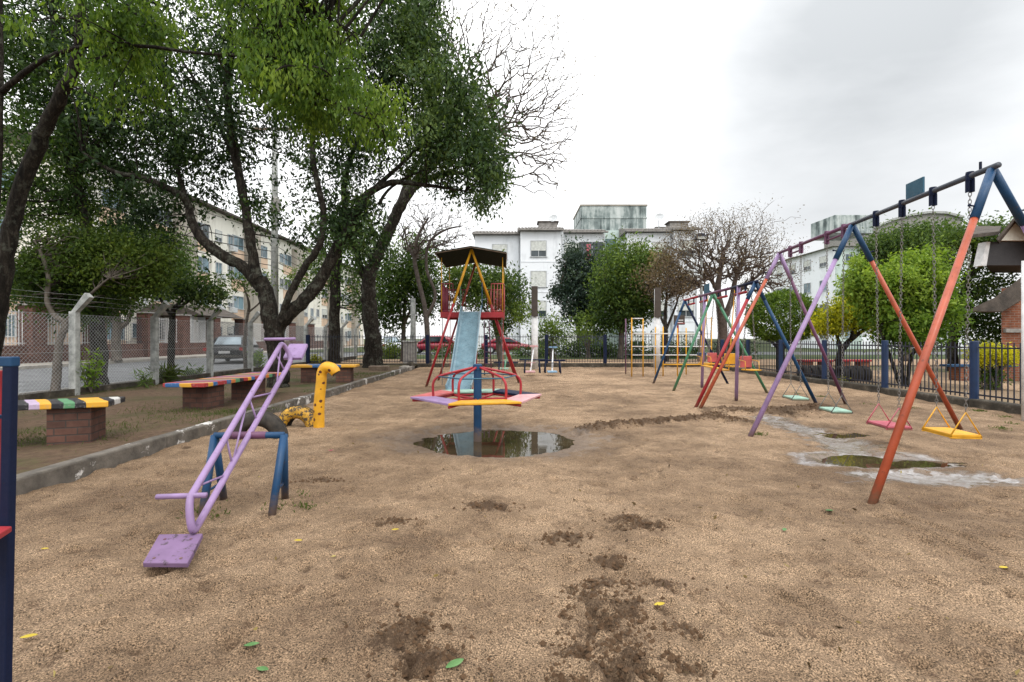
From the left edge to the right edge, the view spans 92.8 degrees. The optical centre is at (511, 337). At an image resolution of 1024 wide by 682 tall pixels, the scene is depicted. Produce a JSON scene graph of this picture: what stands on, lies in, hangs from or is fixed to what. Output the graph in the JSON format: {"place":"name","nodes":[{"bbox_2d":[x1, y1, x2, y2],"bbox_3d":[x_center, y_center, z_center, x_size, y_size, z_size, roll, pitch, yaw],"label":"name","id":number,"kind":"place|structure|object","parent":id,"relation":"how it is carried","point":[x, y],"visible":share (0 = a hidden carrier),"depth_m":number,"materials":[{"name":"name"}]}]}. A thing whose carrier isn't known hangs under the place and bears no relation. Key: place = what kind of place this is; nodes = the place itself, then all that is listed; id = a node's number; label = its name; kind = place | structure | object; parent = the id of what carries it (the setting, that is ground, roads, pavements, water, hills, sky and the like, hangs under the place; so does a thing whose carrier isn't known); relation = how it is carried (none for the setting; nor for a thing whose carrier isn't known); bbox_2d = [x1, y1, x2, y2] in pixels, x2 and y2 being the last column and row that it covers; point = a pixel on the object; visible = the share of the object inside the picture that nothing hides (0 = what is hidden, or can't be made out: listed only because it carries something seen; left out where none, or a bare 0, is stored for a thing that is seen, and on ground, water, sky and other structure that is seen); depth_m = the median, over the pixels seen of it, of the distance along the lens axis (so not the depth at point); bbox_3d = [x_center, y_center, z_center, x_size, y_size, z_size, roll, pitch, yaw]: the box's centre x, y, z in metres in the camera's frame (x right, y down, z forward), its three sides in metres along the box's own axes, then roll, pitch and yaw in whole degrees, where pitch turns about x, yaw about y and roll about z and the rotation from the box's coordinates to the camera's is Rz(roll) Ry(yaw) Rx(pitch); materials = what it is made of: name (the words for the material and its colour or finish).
{"place":"outdoors","nodes":[
{"label":"outdoors","id":0,"kind":"place"},
{"bbox_2d":[0,346,363,369],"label":"pavement","id":1,"kind":"structure","parent":0,"point":[32,365],"depth_m":26.77,"materials":[{"name":"concrete"}]},
{"bbox_2d":[6,210,207,361],"bbox_3d":[-21.659,-2.869,26.284,11.518,8.349,6.074,0,0,0],"label":"street tree","id":2,"kind":"object","parent":1,"relation":"on","point":[125,324],"visible":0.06,"depth_m":25.90,"materials":[{"name":"green plant"}]},
{"bbox_2d":[18,352,364,392],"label":"road","id":3,"kind":"structure","parent":0,"point":[30,377],"depth_m":20.23,"materials":[{"name":"asphalt"}]},
{"bbox_2d":[203,335,262,362],"bbox_3d":[-15.364,0.600,27.176,1.910,1.500,4.540,0,0,-15],"label":"parked car","id":4,"kind":"object","parent":3,"relation":"on","point":[217,343],"visible":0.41,"depth_m":25.53,"materials":[{"name":"black paint"}]},
{"bbox_2d":[254,123,293,314],"bbox_3d":[-11.922,-4.950,24.385,2.200,12.700,0.610,0,0,0],"label":"utility pole","id":5,"kind":"object","parent":3,"relation":"on","point":[274,256],"visible":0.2,"depth_m":24.37,"materials":[{"name":"concrete"}]},
{"bbox_2d":[1,92,359,295],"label":"overhead cables","id":6,"kind":"object","parent":5,"relation":"attached to","point":[186,226],"visible":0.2,"depth_m":19.33,"materials":[{"name":"rubber"}]},
{"bbox_2d":[16,365,415,473],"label":"planting bed ground","id":7,"kind":"structure","parent":0,"point":[35,456],"depth_m":7.69,"materials":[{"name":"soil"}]},
{"bbox_2d":[18,396,124,445],"bbox_3d":[-5.980,1.015,5.620,2.350,0.530,0.520,0,0,-20],"label":"slab bench","id":8,"kind":"object","parent":7,"relation":"on","point":[74,420],"visible":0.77,"depth_m":5.72,"materials":[{"name":"multicoloured paint"}]},
{"bbox_2d":[68,347,105,392],"bbox_3d":[-9.526,0.710,10.942,0.639,1.030,0.652,0,0,-35],"label":"shrub","id":9,"kind":"object","parent":7,"relation":"on","point":[89,375],"visible":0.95,"depth_m":10.90,"materials":[{"name":"green plant"}]},
{"bbox_2d":[132,368,154,387],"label":"shrub","id":10,"kind":"object","parent":7,"relation":"on","point":[143,382],"visible":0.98,"depth_m":12.06,"materials":[{"name":"green plant"}]},
{"bbox_2d":[144,360,186,382],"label":"shrub","id":11,"kind":"object","parent":7,"relation":"on","point":[170,374],"visible":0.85,"depth_m":13.49,"materials":[{"name":"green plant"}]},
{"bbox_2d":[1,289,360,399],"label":"chain link fence","id":12,"kind":"object","parent":7,"relation":"on","point":[74,334],"visible":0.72,"depth_m":13.04,"materials":[{"name":"metal"}]},
{"bbox_2d":[0,0,414,356],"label":"broadleaf tree","id":13,"kind":"object","parent":7,"relation":"on","point":[271,55],"visible":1,"depth_m":5.98,"materials":[{"name":"green plant"}]},
{"bbox_2d":[163,372,281,409],"bbox_3d":[-5.500,1.022,9.600,0.720,0.515,2.750,0,0,2],"label":"slab bench","id":14,"kind":"object","parent":7,"relation":"on","point":[203,393],"visible":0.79,"depth_m":8.74,"materials":[{"name":"red paint"}]},
{"bbox_2d":[3,0,536,387],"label":"broadleaf tree","id":15,"kind":"object","parent":7,"relation":"on","point":[414,37],"visible":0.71,"depth_m":12.32,"materials":[{"name":"green plant"}]},
{"bbox_2d":[290,364,359,382],"bbox_3d":[-5.250,1.015,13.750,1.750,0.530,0.550,0,0,-6],"label":"slab bench","id":16,"kind":"object","parent":7,"relation":"on","point":[345,374],"visible":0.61,"depth_m":13.55,"materials":[{"name":"blue paint"}]},
{"bbox_2d":[3,0,1023,338],"label":"sky","id":17,"kind":"structure","parent":0,"point":[830,108],"materials":[{"name":"white"}]},
{"bbox_2d":[12,367,1023,681],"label":"sand ground","id":18,"kind":"structure","parent":0,"point":[772,617],"depth_m":3.14,"materials":[{"name":"sand"}]},
{"bbox_2d":[0,357,19,681],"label":"blue frame","id":19,"kind":"object","parent":18,"relation":"on","point":[9,372],"visible":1,"depth_m":1.72,"materials":[{"name":"blue paint"}]},
{"bbox_2d":[143,337,307,567],"bbox_3d":[-2.117,0.702,4.005,0.643,1.415,2.453,0,0,0],"label":"seesaw","id":20,"kind":"object","parent":18,"relation":"on","point":[173,550],"visible":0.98,"depth_m":3.72,"materials":[{"name":"purple paint"}]},
{"bbox_2d":[313,362,339,427],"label":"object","id":21,"kind":"object","parent":18,"relation":"on","point":[324,369],"visible":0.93,"depth_m":7.17,"materials":[{"name":"yellow paint"}]},
{"bbox_2d":[425,246,518,389],"bbox_3d":[-1.082,-0.581,14.561,2.683,3.998,6.987,0,0,0],"label":"slide","id":22,"kind":"object","parent":18,"relation":"on","point":[467,325],"visible":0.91,"depth_m":14.07,"materials":[{"name":"red paint"}]},
{"bbox_2d":[410,364,541,441],"bbox_3d":[-0.468,0.978,6.632,1.761,1.245,1.699,0,0,0],"label":"merry go round","id":23,"kind":"object","parent":18,"relation":"on","point":[478,400],"visible":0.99,"depth_m":6.58,"materials":[{"name":"blue paint"}]},
{"bbox_2d":[413,429,573,457],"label":"puddle water","id":24,"kind":"structure","parent":18,"relation":"on","point":[499,443],"depth_m":6.48,"materials":[{"name":"liquid"}]},
{"bbox_2d":[306,335,700,368],"bbox_3d":[-0.298,0.650,22.720,18.553,1.600,0.260,0,0,0],"label":"picket fence","id":25,"kind":"object","parent":18,"relation":"on","point":[566,364],"visible":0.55,"depth_m":22.66,"materials":[{"name":"metal"}]},
{"bbox_2d":[519,345,544,372],"bbox_3d":[0.779,0.853,18.840,1.000,1.118,3.341,0,0,0],"label":"seesaw","id":26,"kind":"object","parent":18,"relation":"on","point":[531,360],"visible":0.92,"depth_m":18.77,"materials":[{"name":"white paint"}]},
{"bbox_2d":[531,286,537,368],"bbox_3d":[0.989,-0.397,21.276,0.300,3.694,0.331,0,0,0],"label":"tall post","id":27,"kind":"object","parent":18,"relation":"on","point":[534,315],"visible":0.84,"depth_m":21.16,"materials":[{"name":"white paint"}]},
{"bbox_2d":[53,374,1019,681],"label":"leaf litter","id":28,"kind":"object","parent":18,"relation":"on","point":[591,588],"visible":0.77,"depth_m":2.76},
{"bbox_2d":[540,346,565,373],"bbox_3d":[1.566,0.868,18.840,1.000,1.087,3.341,0,0,0],"label":"seesaw","id":29,"kind":"object","parent":18,"relation":"on","point":[552,360],"visible":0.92,"depth_m":18.81,"materials":[{"name":"white paint"}]},
{"bbox_2d":[289,403,840,681],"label":"sand clods","id":30,"kind":"object","parent":18,"relation":"on","point":[670,658],"visible":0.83,"depth_m":2.27,"materials":[{"name":"soil"}]},
{"bbox_2d":[175,392,1019,522],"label":"sand weeds","id":31,"kind":"object","parent":18,"relation":"on","point":[306,504],"visible":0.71,"depth_m":4.07,"materials":[{"name":"green plant"}]},
{"bbox_2d":[654,287,660,367],"bbox_3d":[6.515,-0.400,21.894,0.300,3.700,0.331,0,0,0],"label":"tall post","id":32,"kind":"object","parent":18,"relation":"on","point":[657,303],"visible":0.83,"depth_m":21.77,"materials":[{"name":"white paint"}]},
{"bbox_2d":[625,317,713,376],"bbox_3d":[5.635,0.335,17.540,2.916,2.130,0.964,0,0,0],"label":"climbing frame","id":33,"kind":"object","parent":18,"relation":"on","point":[655,346],"visible":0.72,"depth_m":17.08,"materials":[{"name":"yellow paint"}]},
{"bbox_2d":[653,280,817,406],"bbox_3d":[5.098,0.004,11.866,2.607,2.828,5.792,0,0,8],"label":"chair swing set","id":34,"kind":"object","parent":18,"relation":"on","point":[739,312],"visible":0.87,"depth_m":10.51,"materials":[{"name":"blue paint"}]},
{"bbox_2d":[707,299,720,364],"bbox_3d":[5.164,-0.159,12.439,0.335,1.668,0.362,0,0,-8],"label":"chair swing","id":35,"kind":"object","parent":34,"relation":"hanging from","point":[711,357],"visible":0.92,"depth_m":12.45,"materials":[{"name":"pink paint"}]},
{"bbox_2d":[701,290,734,370],"bbox_3d":[4.892,-0.180,11.800,0.375,1.822,1.901,0,0,0],"label":"board swing","id":36,"kind":"object","parent":34,"relation":"hanging from","point":[708,366],"visible":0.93,"depth_m":11.81,"materials":[{"name":"yellow paint"}]},
{"bbox_2d":[724,293,739,366],"bbox_3d":[4.858,-0.177,10.739,0.335,1.631,0.362,0,0,-8],"label":"chair swing","id":37,"kind":"object","parent":34,"relation":"hanging from","point":[731,359],"visible":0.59,"depth_m":10.75,"materials":[{"name":"yellow paint"}]},
{"bbox_2d":[738,291,761,370],"bbox_3d":[4.884,-0.163,10.039,0.335,1.661,0.362,0,0,-8],"label":"chair swing","id":38,"kind":"object","parent":34,"relation":"hanging from","point":[745,361],"visible":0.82,"depth_m":10.05,"materials":[{"name":"pink paint"}]},
{"bbox_2d":[699,161,1023,503],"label":"swing set","id":39,"kind":"object","parent":18,"relation":"on","point":[915,190],"visible":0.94,"depth_m":5.55,"materials":[{"name":"blue paint"}]},
{"bbox_2d":[782,253,809,400],"bbox_3d":[5.109,-0.200,8.788,0.305,2.608,0.474,0,0,8],"label":"swing","id":40,"kind":"object","parent":39,"relation":"hanging from","point":[794,397],"visible":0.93,"depth_m":8.61,"materials":[{"name":"metal"}]},
{"bbox_2d":[818,244,852,413],"bbox_3d":[4.917,-0.181,7.423,0.305,2.609,0.523,0,0,8],"label":"swing","id":41,"kind":"object","parent":39,"relation":"hanging from","point":[835,409],"visible":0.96,"depth_m":7.24,"materials":[{"name":"metal"}]},
{"bbox_2d":[866,217,912,429],"bbox_3d":[4.750,-0.175,6.152,0.305,2.598,0.535,0,0,7],"label":"swing","id":42,"kind":"object","parent":39,"relation":"hanging from","point":[888,425],"visible":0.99,"depth_m":6.07,"materials":[{"name":"metal"}]},
{"bbox_2d":[922,192,982,438],"bbox_3d":[4.624,-0.224,5.141,0.305,2.496,0.529,0,0,7],"label":"swing","id":43,"kind":"object","parent":39,"relation":"hanging from","point":[951,433],"visible":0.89,"depth_m":4.99,"materials":[{"name":"metal"}]},
{"bbox_2d":[709,339,1020,414],"bbox_3d":[9.100,0.754,12.614,0.240,1.392,20.169,0,0,0],"label":"picket fence","id":44,"kind":"object","parent":18,"relation":"on","point":[974,400],"visible":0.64,"depth_m":11.38,"materials":[{"name":"metal"}]},
{"bbox_2d":[814,433,967,474],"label":"puddle water","id":45,"kind":"structure","parent":18,"relation":"on","point":[860,461],"depth_m":5.46,"materials":[{"name":"liquid"}]},
{"bbox_2d":[1021,261,1023,420],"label":"white pole","id":46,"kind":"object","parent":18,"relation":"on","point":[1022,340],"visible":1,"depth_m":7.89,"materials":[{"name":"metal"}]},
{"bbox_2d":[342,359,968,364],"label":"courtyard path","id":47,"kind":"structure","parent":0,"point":[570,361],"depth_m":26.71,"materials":[{"name":"concrete"}]},
{"bbox_2d":[278,191,399,362],"bbox_3d":[-8.710,-2.995,24.465,6.009,8.730,5.049,0,0,0],"label":"broadleaf tree","id":48,"kind":"object","parent":47,"relation":"on","point":[334,290],"visible":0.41,"depth_m":24.03,"materials":[{"name":"green plant"}]},
{"bbox_2d":[351,220,454,360],"bbox_3d":[-5.747,-2.538,27.219,6.331,7.778,4.958,0,0,0],"label":"broadleaf tree","id":49,"kind":"object","parent":47,"relation":"on","point":[402,294],"visible":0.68,"depth_m":26.42,"materials":[{"name":"green plant"}]},
{"bbox_2d":[403,341,417,362],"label":"meter pillar","id":50,"kind":"structure","parent":47,"relation":"on","point":[411,350],"depth_m":24.56,"materials":[{"name":"grey concrete"}]},
{"bbox_2d":[410,298,415,340],"bbox_3d":[-5.129,-0.350,25.287,0.300,3.400,0.285,0,0,0],"label":"concrete pole","id":51,"kind":"object","parent":47,"relation":"on","point":[413,321],"visible":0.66,"depth_m":25.17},
{"bbox_2d":[395,191,474,362],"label":"bare tree","id":52,"kind":"object","parent":47,"relation":"on","point":[414,251],"visible":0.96,"depth_m":23.73,"materials":[{"name":"brown plant"}]},
{"bbox_2d":[427,249,542,361],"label":"broadleaf tree","id":53,"kind":"object","parent":47,"relation":"on","point":[476,291],"visible":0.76,"depth_m":25.07,"materials":[{"name":"green plant"}]},
{"bbox_2d":[524,308,583,359],"bbox_3d":[2.479,-0.214,29.087,3.553,3.047,2.868,0,0,0],"label":"bush","id":54,"kind":"object","parent":47,"relation":"on","point":[552,330],"visible":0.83,"depth_m":28.84,"materials":[{"name":"green plant"}]},
{"bbox_2d":[630,237,699,361],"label":"broadleaf tree","id":55,"kind":"object","parent":47,"relation":"on","point":[650,285],"visible":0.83,"depth_m":26.36,"materials":[{"name":"brown plant"}]},
{"bbox_2d":[694,233,710,352],"bbox_3d":[10.542,-2.205,26.873,0.890,7.110,0.426,0,0,0],"label":"street lamp","id":56,"kind":"object","parent":47,"relation":"on","point":[701,263],"visible":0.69,"depth_m":26.94,"materials":[{"name":"metal"}]},
{"bbox_2d":[642,196,816,357],"bbox_3d":[11.499,-3.047,26.695,8.320,8.923,11.550,0,0,0],"label":"brown tree","id":57,"kind":"object","parent":47,"relation":"on","point":[736,273],"visible":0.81,"depth_m":26.85,"materials":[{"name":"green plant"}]},
{"bbox_2d":[836,207,974,360],"bbox_3d":[21.941,-2.974,27.237,7.414,8.647,4.874,0,0,0],"label":"broadleaf tree","id":58,"kind":"object","parent":47,"relation":"on","point":[888,242],"visible":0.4,"depth_m":26.47,"materials":[{"name":"green plant"}]},
{"bbox_2d":[310,344,1000,351],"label":"court ground","id":59,"kind":"structure","parent":0,"point":[706,349],"depth_m":49.94,"materials":[{"name":"concrete"}]},
{"bbox_2d":[472,204,700,350],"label":"apartment block","id":60,"kind":"structure","parent":59,"relation":"on","point":[532,251],"depth_m":48.20,"materials":[{"name":"white paint"}]},
{"bbox_2d":[530,300,546,316],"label":"window","id":61,"kind":"structure","parent":60,"relation":"in","point":[543,304],"depth_m":47.55,"materials":[{"name":"glass"}]},
{"bbox_2d":[530,271,546,286],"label":"window","id":62,"kind":"structure","parent":60,"relation":"in","point":[539,277],"depth_m":47.55,"materials":[{"name":"glass"}]},
{"bbox_2d":[530,240,546,256],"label":"window","id":63,"kind":"structure","parent":60,"relation":"in","point":[538,248],"depth_m":47.55,"materials":[{"name":"glass"}]},
{"bbox_2d":[579,241,604,259],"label":"window","id":64,"kind":"structure","parent":60,"relation":"in","point":[590,242],"depth_m":48.59,"materials":[{"name":"glass"}]},
{"bbox_2d":[678,300,694,316],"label":"window","id":65,"kind":"structure","parent":60,"relation":"in","point":[685,311],"depth_m":47.35,"materials":[{"name":"glass"}]},
{"bbox_2d":[770,215,970,348],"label":"apartment block","id":66,"kind":"structure","parent":59,"relation":"on","point":[817,272],"depth_m":61.38,"materials":[{"name":"white paint"}]},
{"bbox_2d":[823,211,963,247],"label":"grey hall","id":67,"kind":"structure","parent":59,"relation":"on","point":[925,215],"depth_m":82.00,"materials":[{"name":"concrete"}]},
{"bbox_2d":[358,355,965,358],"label":"courtyard lawn","id":68,"kind":"structure","parent":0,"point":[651,357],"depth_m":32.05,"materials":[{"name":"plant"}]},
{"bbox_2d":[361,335,417,358],"bbox_3d":[-7.718,0.643,30.921,3.691,1.632,2.337,0,0,0],"label":"bush","id":69,"kind":"object","parent":68,"relation":"on","point":[391,350],"visible":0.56,"depth_m":30.47,"materials":[{"name":"green plant"}]},
{"bbox_2d":[424,338,488,356],"bbox_3d":[-3.601,0.628,32.980,4.526,1.673,2.295,0,0,0],"label":"bush","id":70,"kind":"object","parent":68,"relation":"on","point":[478,354],"visible":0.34,"depth_m":32.75,"materials":[{"name":"green plant"}]},
{"bbox_2d":[508,338,555,357],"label":"bush","id":71,"kind":"object","parent":68,"relation":"on","point":[539,355],"visible":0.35,"depth_m":32.48,"materials":[{"name":"green plant"}]},
{"bbox_2d":[554,335,596,357],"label":"bush","id":72,"kind":"object","parent":68,"relation":"on","point":[569,350],"visible":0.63,"depth_m":32.15,"materials":[{"name":"green plant"}]},
{"bbox_2d":[543,231,621,355],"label":"broadleaf tree","id":73,"kind":"object","parent":68,"relation":"on","point":[565,288],"visible":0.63,"depth_m":33.48,"materials":[{"name":"green plant"}]},
{"bbox_2d":[566,302,606,358],"bbox_3d":[4.911,-0.434,30.532,3.299,3.473,2.295,0,0,0],"label":"bush","id":74,"kind":"object","parent":68,"relation":"on","point":[585,331],"visible":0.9,"depth_m":30.39,"materials":[{"name":"green plant"}]},
{"bbox_2d":[580,339,624,357],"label":"bush","id":75,"kind":"object","parent":68,"relation":"on","point":[611,350],"visible":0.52,"depth_m":32.26,"materials":[{"name":"green plant"}]},
{"bbox_2d":[579,226,673,358],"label":"broadleaf tree","id":76,"kind":"object","parent":68,"relation":"on","point":[618,294],"visible":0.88,"depth_m":29.42,"materials":[{"name":"green plant"}]},
{"bbox_2d":[611,334,660,357],"bbox_3d":[8.356,0.594,32.048,4.053,1.725,2.300,0,0,0],"label":"bush","id":77,"kind":"object","parent":68,"relation":"on","point":[638,351],"visible":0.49,"depth_m":31.89,"materials":[{"name":"green plant"}]},
{"bbox_2d":[660,334,705,357],"bbox_3d":[11.093,0.576,32.016,3.448,1.791,2.397,0,0,7],"label":"bush","id":78,"kind":"object","parent":68,"relation":"on","point":[675,350],"visible":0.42,"depth_m":31.85,"materials":[{"name":"green plant"}]},
{"bbox_2d":[391,352,963,354],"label":"parking lane","id":79,"kind":"structure","parent":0,"point":[794,353],"depth_m":40.46,"materials":[{"name":"asphalt"}]},
{"bbox_2d":[417,335,454,353],"bbox_3d":[-6.634,0.535,40.476,4.040,1.500,1.767,0,0,0],"label":"parked car","id":80,"kind":"object","parent":79,"relation":"on","point":[438,338],"visible":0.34,"depth_m":39.76,"materials":[{"name":"red paint"}]},
{"bbox_2d":[481,337,529,353],"bbox_3d":[-0.417,0.615,40.524,4.240,1.340,1.767,0,0,2],"label":"parked car","id":81,"kind":"object","parent":79,"relation":"on","point":[514,343],"visible":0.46,"depth_m":39.73,"materials":[{"name":"red paint"}]},
{"bbox_2d":[364,339,999,366],"bbox_3d":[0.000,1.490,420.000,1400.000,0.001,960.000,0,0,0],"label":"terrain","id":82,"kind":"structure","parent":0,"point":[714,340],"depth_m":182.31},
{"bbox_2d":[16,366,414,495],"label":"bed kerb","id":83,"kind":"structure","parent":82,"relation":"on","point":[72,470],"depth_m":5.47,"materials":[{"name":"white concrete"}]},
{"bbox_2d":[233,410,288,439],"bbox_3d":[-3.440,1.243,6.600,0.768,0.514,0.200,0,0,-10],"label":"half buried tyre","id":84,"kind":"object","parent":82,"relation":"on","point":[270,422],"visible":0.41,"depth_m":6.54,"materials":[{"name":"rubber"}]},
{"bbox_2d":[279,405,312,426],"bbox_3d":[-3.262,1.263,7.450,0.708,0.474,0.190,0,0,8],"label":"half buried tyre","id":85,"kind":"object","parent":82,"relation":"on","point":[291,414],"visible":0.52,"depth_m":7.37,"materials":[{"name":"rubber"}]},
{"bbox_2d":[331,0,597,367],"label":"bare tree","id":86,"kind":"object","parent":82,"relation":"on","point":[373,353],"visible":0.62,"depth_m":20.37,"materials":[{"name":"brown plant"}]},
{"bbox_2d":[739,366,1019,403],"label":"side court ground","id":87,"kind":"structure","parent":0,"point":[1017,394],"depth_m":13.64,"materials":[{"name":"concrete"}]},
{"bbox_2d":[743,287,820,372],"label":"topiary tree","id":88,"kind":"object","parent":87,"relation":"on","point":[773,299],"visible":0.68,"depth_m":18.02,"materials":[{"name":"green plant"}]},
{"bbox_2d":[803,288,878,367],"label":"tree","id":89,"kind":"object","parent":87,"relation":"on","point":[835,321],"visible":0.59,"depth_m":15.82,"materials":[{"name":"yellow plant"}]},
{"bbox_2d":[828,240,982,385],"bbox_3d":[10.775,-0.660,13.486,3.694,4.086,2.619,0,0,-25],"label":"bright tree","id":90,"kind":"object","parent":87,"relation":"on","point":[917,294],"visible":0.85,"depth_m":13.23,"materials":[{"name":"green plant"}]},
{"bbox_2d":[919,210,1020,370],"bbox_3d":[18.485,-1.949,19.689,4.516,6.736,3.558,0,0,0],"label":"broadleaf tree","id":91,"kind":"object","parent":87,"relation":"on","point":[989,325],"visible":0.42,"depth_m":19.24,"materials":[{"name":"green plant"}]},
{"bbox_2d":[939,364,1017,380],"bbox_3d":[14.739,1.083,15.200,2.450,0.515,0.450,0,0,0],"label":"slab bench","id":92,"kind":"object","parent":87,"relation":"on","point":[957,372],"visible":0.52,"depth_m":15.04,"materials":[{"name":"blue paint"}]},
{"bbox_2d":[961,339,1019,389],"bbox_3d":[12.411,0.684,12.607,1.433,1.304,1.160,0,0,0],"label":"bush","id":93,"kind":"object","parent":87,"relation":"on","point":[981,358],"visible":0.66,"depth_m":12.39,"materials":[{"name":"plant"}]},
{"bbox_2d":[969,218,1023,380],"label":"brick house","id":94,"kind":"structure","parent":87,"relation":"on","point":[1004,253],"depth_m":16.70,"materials":[{"name":"brown brick"}]},
{"bbox_2d":[979,364,1017,389],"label":"bush","id":95,"kind":"object","parent":87,"relation":"on","point":[992,374],"visible":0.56,"depth_m":12.47,"materials":[{"name":"green plant"}]},
{"bbox_2d":[787,366,1019,390],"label":"side path","id":96,"kind":"structure","parent":0,"point":[1017,387],"depth_m":14.78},
{"label":"verge ground","id":97,"kind":"structure","parent":0,"visible":0},
{"bbox_2d":[0,0,199,384],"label":"broadleaf tree","id":98,"kind":"object","parent":97,"relation":"on","point":[78,200],"visible":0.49,"depth_m":12.05,"materials":[{"name":"green plant"}]},
{"bbox_2d":[7,203,207,390],"bbox_3d":[-10.370,-1.024,11.849,4.894,4.696,2.862,0,0,0],"label":"street tree","id":99,"kind":"object","parent":97,"relation":"on","point":[66,264],"visible":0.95,"depth_m":11.45,"materials":[{"name":"green plant"}]},
{"bbox_2d":[151,252,240,368],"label":"street tree","id":100,"kind":"object","parent":97,"relation":"on","point":[210,291],"visible":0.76,"depth_m":14.90,"materials":[{"name":"green plant"}]},
{"bbox_2d":[217,265,282,368],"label":"street tree","id":101,"kind":"object","parent":97,"relation":"on","point":[246,291],"visible":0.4,"depth_m":18.46,"materials":[{"name":"green plant"}]},
{"label":"building lot ground","id":102,"kind":"structure","parent":0,"visible":0},
{"bbox_2d":[5,285,81,344],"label":"guard house","id":103,"kind":"structure","parent":102,"relation":"on","point":[13,329],"depth_m":25.80,"materials":[{"name":"pink paint"}]},
{"bbox_2d":[1,303,328,362],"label":"brick wall","id":104,"kind":"structure","parent":102,"relation":"on","point":[29,348],"depth_m":30.81,"materials":[{"name":"brown brick"}]},
{"bbox_2d":[0,126,363,344],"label":"apartment block","id":105,"kind":"structure","parent":102,"relation":"on","point":[218,225],"depth_m":49.83,"materials":[{"name":"beige paint"}]},
{"bbox_2d":[138,304,241,342],"bbox_3d":[-25.750,-0.600,39.200,5.300,3.900,5.600,0,0,0],"label":"gatehouse","id":106,"kind":"object","parent":102,"relation":"on","point":[200,317],"visible":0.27,"depth_m":38.30,"materials":[{"name":"white paint"}]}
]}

